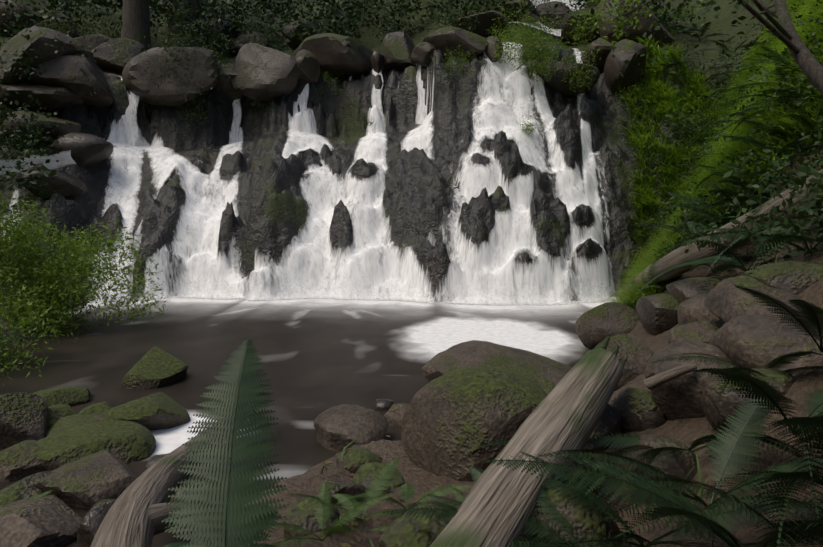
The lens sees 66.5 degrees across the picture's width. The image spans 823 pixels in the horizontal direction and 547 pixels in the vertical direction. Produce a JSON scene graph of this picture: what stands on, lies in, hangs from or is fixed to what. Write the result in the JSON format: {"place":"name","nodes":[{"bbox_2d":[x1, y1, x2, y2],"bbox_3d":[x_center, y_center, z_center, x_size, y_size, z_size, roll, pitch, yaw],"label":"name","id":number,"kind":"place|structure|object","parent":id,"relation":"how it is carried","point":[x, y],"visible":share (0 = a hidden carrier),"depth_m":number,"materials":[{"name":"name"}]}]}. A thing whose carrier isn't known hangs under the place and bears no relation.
{"place":"outdoors","nodes":[
{"label":"outdoors","id":0,"kind":"place"},
{"bbox_2d":[0,297,618,546],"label":"pool water","id":1,"kind":"structure","parent":0,"point":[317,356],"depth_m":9.01,"materials":[{"name":"liquid"}]},
{"bbox_2d":[0,0,822,546],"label":"terrain","id":2,"kind":"structure","parent":0,"point":[274,208],"depth_m":15.08,"materials":[{"name":"stone"}]},
{"bbox_2d":[0,440,45,481],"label":"mossy rock","id":3,"kind":"object","parent":2,"relation":"on","point":[19,461],"visible":0.25,"depth_m":4.73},
{"bbox_2d":[0,392,47,448],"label":"pool boulder","id":4,"kind":"object","parent":2,"relation":"on","point":[23,416],"visible":0.6,"depth_m":5.40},
{"bbox_2d":[0,471,52,505],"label":"mossy rock","id":5,"kind":"object","parent":2,"relation":"on","point":[24,488],"visible":0.27,"depth_m":4.25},
{"bbox_2d":[0,262,69,385],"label":"shrub","id":6,"kind":"object","parent":2,"relation":"on","point":[5,348],"visible":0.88,"depth_m":8.07,"materials":[{"name":"green plant"}]},
{"bbox_2d":[0,0,70,36],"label":"bank boulder","id":7,"kind":"object","parent":2,"relation":"on","point":[17,4],"visible":0.29,"depth_m":20.42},
{"bbox_2d":[0,150,75,174],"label":"stream water","id":8,"kind":"structure","parent":2,"relation":"on","point":[64,158],"depth_m":14.80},
{"bbox_2d":[0,110,80,148],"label":"bank boulder","id":9,"kind":"object","parent":2,"relation":"on","point":[63,127],"visible":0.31,"depth_m":15.15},
{"bbox_2d":[0,495,82,546],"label":"rock","id":10,"kind":"object","parent":2,"relation":"on","point":[49,521],"visible":0.83,"depth_m":3.77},
{"bbox_2d":[0,83,83,115],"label":"bank boulder","id":11,"kind":"object","parent":2,"relation":"on","point":[53,98],"visible":0.42,"depth_m":15.70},
{"bbox_2d":[0,5,96,262],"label":"bank shrubs","id":12,"kind":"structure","parent":2,"relation":"on","point":[32,142],"depth_m":14.15,"materials":[{"name":"green plant"}]},
{"bbox_2d":[0,26,97,83],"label":"bank boulder","id":13,"kind":"object","parent":2,"relation":"on","point":[37,39],"visible":0.46,"depth_m":15.63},
{"bbox_2d":[15,170,86,199],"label":"boulder","id":14,"kind":"object","parent":2,"relation":"on","point":[75,186],"visible":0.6,"depth_m":14.20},
{"bbox_2d":[15,4,87,37],"bbox_3d":[-11.911,-7.899,20.654,2.286,1.470,2.234,1,6,11],"label":"shrub","id":15,"kind":"object","parent":2,"relation":"on","point":[60,17],"visible":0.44,"depth_m":20.34,"materials":[{"name":"green plant"}]},
{"bbox_2d":[33,18,78,37],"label":"bank boulder","id":16,"kind":"object","parent":2,"relation":"on","point":[68,25],"visible":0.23,"depth_m":20.67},
{"bbox_2d":[47,403,75,428],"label":"mossy rock","id":17,"kind":"object","parent":2,"relation":"on","point":[56,413],"visible":0.27,"depth_m":5.77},
{"bbox_2d":[34,386,89,406],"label":"mossy rock","id":18,"kind":"object","parent":2,"relation":"on","point":[73,395],"visible":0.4,"depth_m":6.45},
{"bbox_2d":[28,54,113,107],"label":"bank boulder","id":19,"kind":"object","parent":2,"relation":"on","point":[78,82],"visible":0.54,"depth_m":15.85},
{"bbox_2d":[45,414,99,437],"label":"mossy rock","id":20,"kind":"object","parent":2,"relation":"on","point":[65,424],"visible":0.21,"depth_m":5.53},
{"bbox_2d":[50,133,113,166],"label":"boulder","id":21,"kind":"object","parent":2,"relation":"on","point":[88,150],"visible":0.81,"depth_m":15.03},
{"bbox_2d":[0,191,168,345],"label":"shrub","id":22,"kind":"object","parent":2,"relation":"on","point":[45,284],"visible":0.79,"depth_m":10.05,"materials":[{"name":"green plant"}]},
{"bbox_2d":[33,450,137,509],"bbox_3d":[-2.358,1.723,4.571,0.732,0.768,0.938,-4,7,-35],"label":"rock","id":23,"kind":"object","parent":2,"relation":"on","point":[88,482],"visible":0.48,"depth_m":4.27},
{"bbox_2d":[74,33,110,50],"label":"bank boulder","id":24,"kind":"object","parent":2,"relation":"on","point":[86,41],"visible":0.23,"depth_m":18.59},
{"bbox_2d":[78,402,112,414],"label":"mossy rock","id":25,"kind":"object","parent":2,"relation":"on","point":[99,408],"visible":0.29,"depth_m":5.91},
{"bbox_2d":[36,420,155,470],"bbox_3d":[-2.616,1.667,5.162,0.943,0.757,0.808,0,6,2],"label":"pool boulder","id":26,"kind":"object","parent":2,"relation":"on","point":[127,442],"visible":0.46,"depth_m":5.02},
{"bbox_2d":[77,499,115,546],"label":"rock","id":27,"kind":"object","parent":2,"relation":"on","point":[92,519],"visible":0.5,"depth_m":3.73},
{"bbox_2d":[85,16,121,38],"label":"lip plant","id":28,"kind":"object","parent":2,"relation":"on","point":[116,36],"visible":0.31,"depth_m":20.76,"materials":[{"name":"green plant"}]},
{"bbox_2d":[91,37,146,73],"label":"boulder","id":29,"kind":"object","parent":2,"relation":"on","point":[105,56],"visible":0.56,"depth_m":18.11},
{"bbox_2d":[121,0,150,49],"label":"tree","id":30,"kind":"object","parent":2,"relation":"on","point":[135,17],"visible":0.48,"depth_m":18.78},
{"bbox_2d":[92,392,190,430],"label":"pool boulder","id":31,"kind":"object","parent":2,"relation":"on","point":[158,411],"visible":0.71,"depth_m":5.67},
{"bbox_2d":[120,346,187,388],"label":"pool boulder","id":32,"kind":"object","parent":2,"relation":"on","point":[154,367],"visible":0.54,"depth_m":7.22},
{"bbox_2d":[144,453,168,470],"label":"pool boulder","id":33,"kind":"object","parent":2,"relation":"on","point":[153,460],"visible":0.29,"depth_m":4.78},
{"bbox_2d":[122,46,218,105],"bbox_3d":[-6.671,-5.343,17.457,2.563,1.546,2.219,-1,6,-12],"label":"boulder","id":34,"kind":"object","parent":2,"relation":"on","point":[143,86],"visible":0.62,"depth_m":16.59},
{"bbox_2d":[90,404,256,546],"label":"log","id":35,"kind":"object","parent":2,"relation":"on","point":[137,513],"visible":0.6,"depth_m":3.21,"materials":[{"name":"wood"}]},
{"bbox_2d":[86,0,279,116],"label":"shrub","id":36,"kind":"object","parent":2,"relation":"on","point":[197,43],"visible":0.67,"depth_m":16.51,"materials":[{"name":"green plant"}]},
{"bbox_2d":[167,0,203,47],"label":"tree","id":37,"kind":"object","parent":2,"relation":"on","point":[193,7],"visible":0.25,"depth_m":21.83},
{"bbox_2d":[168,100,209,136],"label":"cliff plant","id":38,"kind":"object","parent":2,"relation":"on","point":[191,115],"visible":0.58,"depth_m":16.94,"materials":[{"name":"green plant"}]},
{"bbox_2d":[163,482,278,546],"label":"fern clump","id":39,"kind":"object","parent":2,"relation":"on","point":[178,544],"visible":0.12,"depth_m":1.89,"materials":[{"name":"green plant"}]},
{"bbox_2d":[202,18,240,50],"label":"boulder","id":40,"kind":"object","parent":2,"relation":"on","point":[234,33],"visible":0.31,"depth_m":23.33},
{"bbox_2d":[162,338,288,546],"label":"fern","id":41,"kind":"object","parent":2,"relation":"on","point":[230,426],"visible":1,"depth_m":1.60,"materials":[{"name":"green plant"}]},
{"bbox_2d":[212,63,244,99],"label":"boulder","id":42,"kind":"object","parent":2,"relation":"on","point":[226,88],"visible":0.33,"depth_m":17.54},
{"bbox_2d":[226,33,272,55],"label":"boulder","id":43,"kind":"object","parent":2,"relation":"on","point":[234,46],"visible":0.31,"depth_m":23.23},
{"bbox_2d":[230,43,301,101],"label":"boulder","id":44,"kind":"object","parent":2,"relation":"on","point":[267,73],"visible":0.92,"depth_m":17.02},
{"bbox_2d":[257,21,288,49],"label":"lip plant","id":45,"kind":"object","parent":2,"relation":"on","point":[278,42],"visible":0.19,"depth_m":23.84,"materials":[{"name":"green plant"}]},
{"bbox_2d":[283,20,321,49],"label":"boulder","id":46,"kind":"object","parent":2,"relation":"on","point":[292,45],"visible":0.33,"depth_m":21.88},
{"bbox_2d":[0,44,615,305],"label":"cascade water","id":47,"kind":"structure","parent":2,"relation":"on","point":[372,253],"depth_m":14.76,"materials":[{"name":"liquid"}]},
{"bbox_2d":[295,50,320,83],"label":"boulder","id":48,"kind":"object","parent":2,"relation":"on","point":[308,64],"visible":0.81,"depth_m":17.14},
{"bbox_2d":[283,497,340,539],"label":"mossy rock","id":49,"kind":"object","parent":2,"relation":"on","point":[300,513],"visible":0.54,"depth_m":2.93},
{"bbox_2d":[293,33,372,76],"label":"boulder","id":50,"kind":"object","parent":2,"relation":"on","point":[335,54],"visible":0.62,"depth_m":17.38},
{"bbox_2d":[315,482,366,506],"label":"rock","id":51,"kind":"object","parent":2,"relation":"on","point":[351,489],"visible":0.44,"depth_m":3.42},
{"bbox_2d":[0,0,695,65],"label":"dark shrubs","id":52,"kind":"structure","parent":2,"relation":"on","point":[351,10],"depth_m":21.66,"materials":[{"name":"green plant"}]},
{"bbox_2d":[29,280,668,546],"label":"fern","id":53,"kind":"object","parent":2,"relation":"on","point":[351,501],"visible":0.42,"depth_m":2.92,"materials":[{"name":"green plant"}]},
{"bbox_2d":[315,11,383,44],"bbox_3d":[-2.713,-8.703,22.432,3.119,1.409,2.068,3,7,24],"label":"shrub","id":54,"kind":"object","parent":2,"relation":"on","point":[349,31],"visible":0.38,"depth_m":22.48,"materials":[{"name":"green plant"}]},
{"bbox_2d":[313,404,387,451],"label":"pool boulder","id":55,"kind":"object","parent":2,"relation":"on","point":[339,428],"visible":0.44,"depth_m":5.29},
{"bbox_2d":[120,42,583,144],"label":"waterfall","id":56,"kind":"structure","parent":2,"relation":"on","point":[128,118],"depth_m":17.03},
{"bbox_2d":[88,274,616,304],"bbox_3d":[-2.094,0.127,13.539,13.881,0.950,1.398,0,6,-1],"label":"falls mist spray","id":57,"kind":"object","parent":2,"relation":"on","point":[538,299],"visible":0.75,"depth_m":13.75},
{"bbox_2d":[333,448,381,472],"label":"rock","id":58,"kind":"object","parent":2,"relation":"on","point":[354,459],"visible":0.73,"depth_m":4.18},
{"bbox_2d":[43,0,696,42],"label":"slope shrubs","id":59,"kind":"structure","parent":2,"relation":"on","point":[301,31],"depth_m":22.36,"materials":[{"name":"green plant"}]},
{"bbox_2d":[352,462,403,493],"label":"rock","id":60,"kind":"object","parent":2,"relation":"on","point":[365,474],"visible":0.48,"depth_m":3.70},
{"bbox_2d":[370,51,385,74],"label":"rock","id":61,"kind":"object","parent":2,"relation":"on","point":[377,60],"visible":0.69,"depth_m":17.45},
{"bbox_2d":[375,399,394,410],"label":"pool boulder","id":62,"kind":"object","parent":2,"relation":"on","point":[383,404],"visible":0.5,"depth_m":6.31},
{"bbox_2d":[384,403,408,428],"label":"rock","id":63,"kind":"object","parent":2,"relation":"on","point":[394,414],"visible":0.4,"depth_m":5.82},
{"bbox_2d":[380,31,415,68],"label":"boulder","id":64,"kind":"object","parent":2,"relation":"on","point":[397,48],"visible":0.69,"depth_m":17.47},
{"bbox_2d":[378,5,429,44],"bbox_3d":[-0.192,-8.573,21.998,2.018,1.300,1.414,0,6,2],"label":"shrub","id":65,"kind":"object","parent":2,"relation":"on","point":[391,29],"visible":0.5,"depth_m":21.84,"materials":[{"name":"green plant"}]},
{"bbox_2d":[3,48,812,546],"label":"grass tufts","id":66,"kind":"object","parent":2,"relation":"on","point":[697,466],"visible":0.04,"depth_m":3.14,"materials":[{"name":"green plant"}]},
{"bbox_2d":[1,0,822,295],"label":"fern bank","id":67,"kind":"structure","parent":2,"relation":"on","point":[773,243],"depth_m":8.08,"materials":[{"name":"green plant"}]},
{"bbox_2d":[378,500,457,546],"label":"bank boulder","id":68,"kind":"object","parent":2,"relation":"on","point":[402,531],"visible":0.46,"depth_m":2.61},
{"bbox_2d":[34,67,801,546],"bbox_3d":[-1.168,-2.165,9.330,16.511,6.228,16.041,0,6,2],"label":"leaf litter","id":69,"kind":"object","parent":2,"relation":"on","point":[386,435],"visible":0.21,"depth_m":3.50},
{"bbox_2d":[411,42,436,66],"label":"boulder","id":70,"kind":"object","parent":2,"relation":"on","point":[422,52],"visible":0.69,"depth_m":16.73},
{"bbox_2d":[425,60,464,88],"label":"cliff plant","id":71,"kind":"object","parent":2,"relation":"on","point":[447,70],"visible":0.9,"depth_m":16.17,"materials":[{"name":"green plant"}]},
{"bbox_2d":[428,3,479,34],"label":"shrub","id":72,"kind":"object","parent":2,"relation":"on","point":[449,19],"visible":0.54,"depth_m":18.78,"materials":[{"name":"green plant"}]},
{"bbox_2d":[422,26,488,61],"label":"boulder","id":73,"kind":"object","parent":2,"relation":"on","point":[451,38],"visible":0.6,"depth_m":16.50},
{"bbox_2d":[430,45,483,75],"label":"shrub","id":74,"kind":"object","parent":2,"relation":"on","point":[457,61],"visible":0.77,"depth_m":16.25,"materials":[{"name":"green plant"}]},
{"bbox_2d":[401,367,546,480],"bbox_3d":[0.443,1.047,4.230,0.895,0.829,0.932,-4,7,-30],"label":"bank boulder","id":75,"kind":"object","parent":2,"relation":"on","point":[451,420],"visible":0.56,"depth_m":3.92,"materials":[{"name":"stone"}]},
{"bbox_2d":[451,10,509,37],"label":"boulder","id":76,"kind":"object","parent":2,"relation":"on","point":[485,21],"visible":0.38,"depth_m":19.00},
{"bbox_2d":[485,36,502,61],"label":"boulder","id":77,"kind":"object","parent":2,"relation":"on","point":[488,50],"visible":0.69,"depth_m":16.50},
{"bbox_2d":[421,340,571,394],"bbox_3d":[1.259,1.347,7.078,1.835,0.993,1.601,-4,7,-35],"label":"bank boulder","id":78,"kind":"object","parent":2,"relation":"on","point":[547,374],"visible":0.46,"depth_m":6.96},
{"bbox_2d":[486,24,528,60],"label":"shrub","id":79,"kind":"object","parent":2,"relation":"on","point":[507,36],"visible":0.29,"depth_m":16.78,"materials":[{"name":"green plant"}]},
{"bbox_2d":[493,0,540,23],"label":"boulder","id":80,"kind":"object","parent":2,"relation":"on","point":[505,4],"visible":0.38,"depth_m":21.77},
{"bbox_2d":[429,336,627,546],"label":"fallen log","id":81,"kind":"object","parent":2,"relation":"on","point":[498,507],"visible":0.96,"depth_m":2.96,"materials":[{"name":"wood"}]},
{"bbox_2d":[509,0,584,35],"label":"stream","id":82,"kind":"structure","parent":2,"relation":"on","point":[563,1],"depth_m":23.23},
{"bbox_2d":[488,0,607,100],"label":"shrub","id":83,"kind":"object","parent":2,"relation":"on","point":[529,41],"visible":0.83,"depth_m":15.95,"materials":[{"name":"green plant"}]},
{"bbox_2d":[536,1,572,28],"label":"boulder","id":84,"kind":"object","parent":2,"relation":"on","point":[563,9],"visible":0.23,"depth_m":22.76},
{"bbox_2d":[516,60,599,95],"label":"boulder","id":85,"kind":"object","parent":2,"relation":"on","point":[556,83],"visible":0.46,"depth_m":16.37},
{"bbox_2d":[528,486,621,546],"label":"bank boulder","id":86,"kind":"object","parent":2,"relation":"on","point":[577,517],"visible":0.44,"depth_m":2.63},
{"bbox_2d":[561,6,599,44],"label":"boulder","id":87,"kind":"object","parent":2,"relation":"on","point":[566,18],"visible":0.38,"depth_m":20.50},
{"bbox_2d":[581,37,613,73],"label":"boulder","id":88,"kind":"object","parent":2,"relation":"on","point":[605,49],"visible":0.29,"depth_m":17.23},
{"bbox_2d":[582,404,620,452],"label":"bank boulder","id":89,"kind":"object","parent":2,"relation":"on","point":[609,422],"visible":0.15,"depth_m":4.08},
{"bbox_2d":[382,286,822,546],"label":"fern","id":90,"kind":"object","parent":2,"relation":"on","point":[765,393],"visible":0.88,"depth_m":2.52,"materials":[{"name":"green plant"}]},
{"bbox_2d":[575,302,638,349],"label":"bank boulder","id":91,"kind":"object","parent":2,"relation":"on","point":[595,326],"visible":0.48,"depth_m":8.05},
{"bbox_2d":[604,39,645,92],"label":"boulder","id":92,"kind":"object","parent":2,"relation":"on","point":[632,71],"visible":0.79,"depth_m":16.74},
{"bbox_2d":[596,334,653,390],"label":"bank boulder","id":93,"kind":"object","parent":2,"relation":"on","point":[638,351],"visible":0.33,"depth_m":5.54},
{"bbox_2d":[603,80,653,133],"bbox_3d":[5.652,-4.185,16.655,1.473,1.806,0.936,-1,6,-13],"label":"cliff plant","id":94,"kind":"object","parent":2,"relation":"on","point":[620,122],"visible":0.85,"depth_m":16.50,"materials":[{"name":"green plant"}]},
{"bbox_2d":[595,0,674,49],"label":"boulder","id":95,"kind":"object","parent":2,"relation":"on","point":[646,24],"visible":0.5,"depth_m":18.87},
{"bbox_2d":[610,125,662,185],"bbox_3d":[5.624,-2.904,15.495,1.626,1.556,0.995,-1,6,-8],"label":"cliff plant","id":96,"kind":"object","parent":2,"relation":"on","point":[640,153],"visible":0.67,"depth_m":15.41,"materials":[{"name":"green plant"}]},
{"bbox_2d":[569,0,705,44],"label":"shrub","id":97,"kind":"object","parent":2,"relation":"on","point":[618,22],"depth_m":8.96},
{"bbox_2d":[610,388,665,432],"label":"bank boulder","id":98,"kind":"object","parent":2,"relation":"on","point":[638,409],"visible":0.5,"depth_m":4.11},
{"bbox_2d":[633,202,672,241],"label":"bank plant","id":99,"kind":"object","parent":2,"relation":"on","point":[654,228],"visible":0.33,"depth_m":14.62,"materials":[{"name":"green plant"}]},
{"bbox_2d":[636,293,679,334],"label":"bank boulder","id":100,"kind":"object","parent":2,"relation":"on","point":[657,314],"visible":0.67,"depth_m":6.78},
{"bbox_2d":[622,434,698,486],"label":"bank boulder","id":101,"kind":"object","parent":2,"relation":"on","point":[681,469],"visible":0.31,"depth_m":3.30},
{"bbox_2d":[645,340,734,420],"bbox_3d":[1.865,0.744,4.070,0.569,0.610,0.608,5,8,40],"label":"bank boulder","id":102,"kind":"object","parent":2,"relation":"on","point":[677,398],"visible":0.4,"depth_m":3.91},
{"bbox_2d":[644,364,696,389],"bbox_3d":[1.572,0.633,3.813,0.296,0.183,0.098,2,6,22],"label":"fallen log","id":103,"kind":"object","parent":102,"relation":"on","point":[657,380],"visible":0.98,"depth_m":3.78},
{"bbox_2d":[666,277,720,302],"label":"bank boulder","id":104,"kind":"object","parent":2,"relation":"on","point":[681,291],"visible":0.52,"depth_m":6.74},
{"bbox_2d":[658,118,729,194],"bbox_3d":[6.651,-2.540,14.251,1.734,2.011,1.459,-2,6,-22],"label":"bank plant","id":105,"kind":"object","parent":2,"relation":"on","point":[700,153],"visible":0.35,"depth_m":14.28,"materials":[{"name":"green plant"}]},
{"bbox_2d":[668,320,724,344],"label":"bank boulder","id":106,"kind":"object","parent":2,"relation":"on","point":[703,331],"visible":0.38,"depth_m":4.66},
{"bbox_2d":[677,294,723,325],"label":"bank boulder","id":107,"kind":"object","parent":2,"relation":"on","point":[693,309],"visible":0.33,"depth_m":5.09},
{"bbox_2d":[587,0,822,310],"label":"bank grass","id":108,"kind":"structure","parent":2,"relation":"on","point":[655,91],"depth_m":14.78,"materials":[{"name":"plant"}]},
{"bbox_2d":[658,106,717,153],"bbox_3d":[7.047,-3.624,15.945,1.402,1.296,1.516,4,7,30],"label":"bank plant","id":109,"kind":"object","parent":108,"relation":"on","point":[695,124],"visible":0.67,"depth_m":15.95,"materials":[{"name":"green plant"}]},
{"bbox_2d":[619,169,822,298],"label":"fallen log","id":110,"kind":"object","parent":2,"relation":"on","point":[677,256],"depth_m":7.14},
{"bbox_2d":[658,149,795,239],"bbox_3d":[4.017,-0.759,7.823,1.694,1.626,1.515,0,6,2],"label":"bank plant","id":111,"kind":"object","parent":2,"relation":"on","point":[685,211],"visible":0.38,"depth_m":7.69,"materials":[{"name":"green plant"}]},
{"bbox_2d":[651,0,822,262],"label":"ground cover","id":112,"kind":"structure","parent":2,"relation":"on","point":[787,162],"depth_m":9.44,"materials":[{"name":"green plant"}]},
{"bbox_2d":[666,51,822,154],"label":"bank plant","id":113,"kind":"object","parent":2,"relation":"on","point":[774,95],"visible":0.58,"depth_m":8.63,"materials":[{"name":"green plant"}]},
{"bbox_2d":[669,106,822,260],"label":"bank plant","id":114,"kind":"object","parent":2,"relation":"on","point":[808,169],"visible":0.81,"depth_m":4.78,"materials":[{"name":"green plant"}]},
{"bbox_2d":[701,368,795,430],"bbox_3d":[1.904,0.723,3.512,0.523,0.389,0.402,-2,6,-18],"label":"bank boulder","id":115,"kind":"object","parent":2,"relation":"on","point":[716,412],"visible":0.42,"depth_m":3.39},
{"bbox_2d":[704,276,804,322],"bbox_3d":[2.598,0.281,4.358,0.907,0.474,0.800,0,6,2],"label":"bank boulder","id":116,"kind":"object","parent":2,"relation":"on","point":[726,300],"visible":0.33,"depth_m":4.38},
{"bbox_2d":[709,314,822,373],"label":"bank boulder","id":117,"kind":"object","parent":2,"relation":"on","point":[760,341],"visible":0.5,"depth_m":3.72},
{"bbox_2d":[744,261,822,294],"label":"bank boulder","id":118,"kind":"object","parent":2,"relation":"on","point":[796,277],"visible":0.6,"depth_m":4.40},
{"bbox_2d":[529,0,822,94],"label":"leaning tree","id":119,"kind":"object","parent":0,"point":[807,62],"depth_m":5.29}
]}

